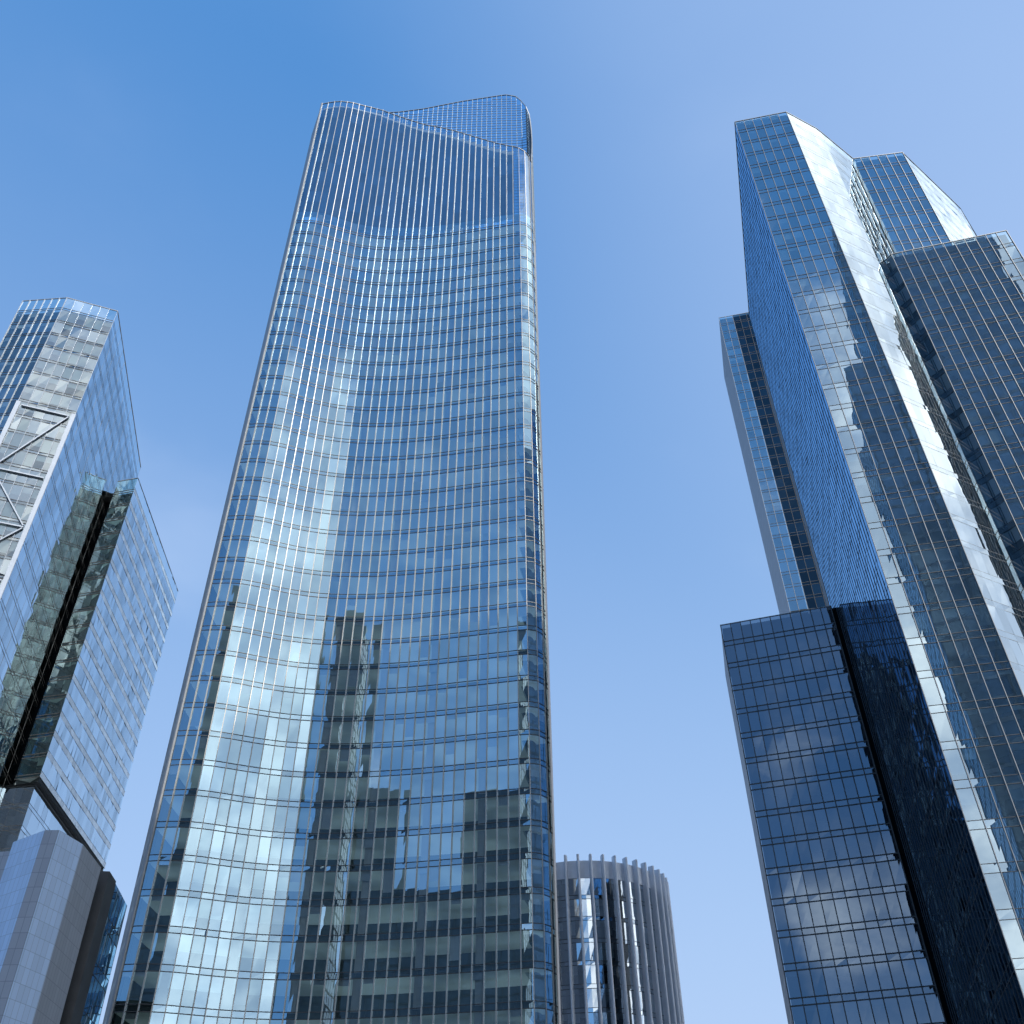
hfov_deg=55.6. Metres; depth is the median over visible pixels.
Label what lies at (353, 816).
curved tower
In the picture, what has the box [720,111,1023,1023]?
stepped slab tower
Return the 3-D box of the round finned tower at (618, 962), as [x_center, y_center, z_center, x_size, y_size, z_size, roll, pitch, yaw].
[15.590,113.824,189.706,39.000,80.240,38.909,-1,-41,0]
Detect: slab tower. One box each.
[719,312,826,613]
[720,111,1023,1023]
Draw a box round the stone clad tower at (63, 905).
[0,830,126,1023]
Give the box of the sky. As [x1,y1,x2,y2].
[0,0,1023,1023]
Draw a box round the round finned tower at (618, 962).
[556,854,684,1023]
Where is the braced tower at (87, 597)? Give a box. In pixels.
[0,297,177,870]
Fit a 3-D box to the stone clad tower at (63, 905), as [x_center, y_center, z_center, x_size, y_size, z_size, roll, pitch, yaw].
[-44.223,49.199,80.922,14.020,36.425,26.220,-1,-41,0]
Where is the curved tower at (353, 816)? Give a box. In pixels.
[103,94,560,1023]
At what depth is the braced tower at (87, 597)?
193.40 m
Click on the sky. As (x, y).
(153, 153)
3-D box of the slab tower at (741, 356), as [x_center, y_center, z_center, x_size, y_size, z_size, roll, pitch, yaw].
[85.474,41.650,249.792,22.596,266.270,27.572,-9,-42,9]

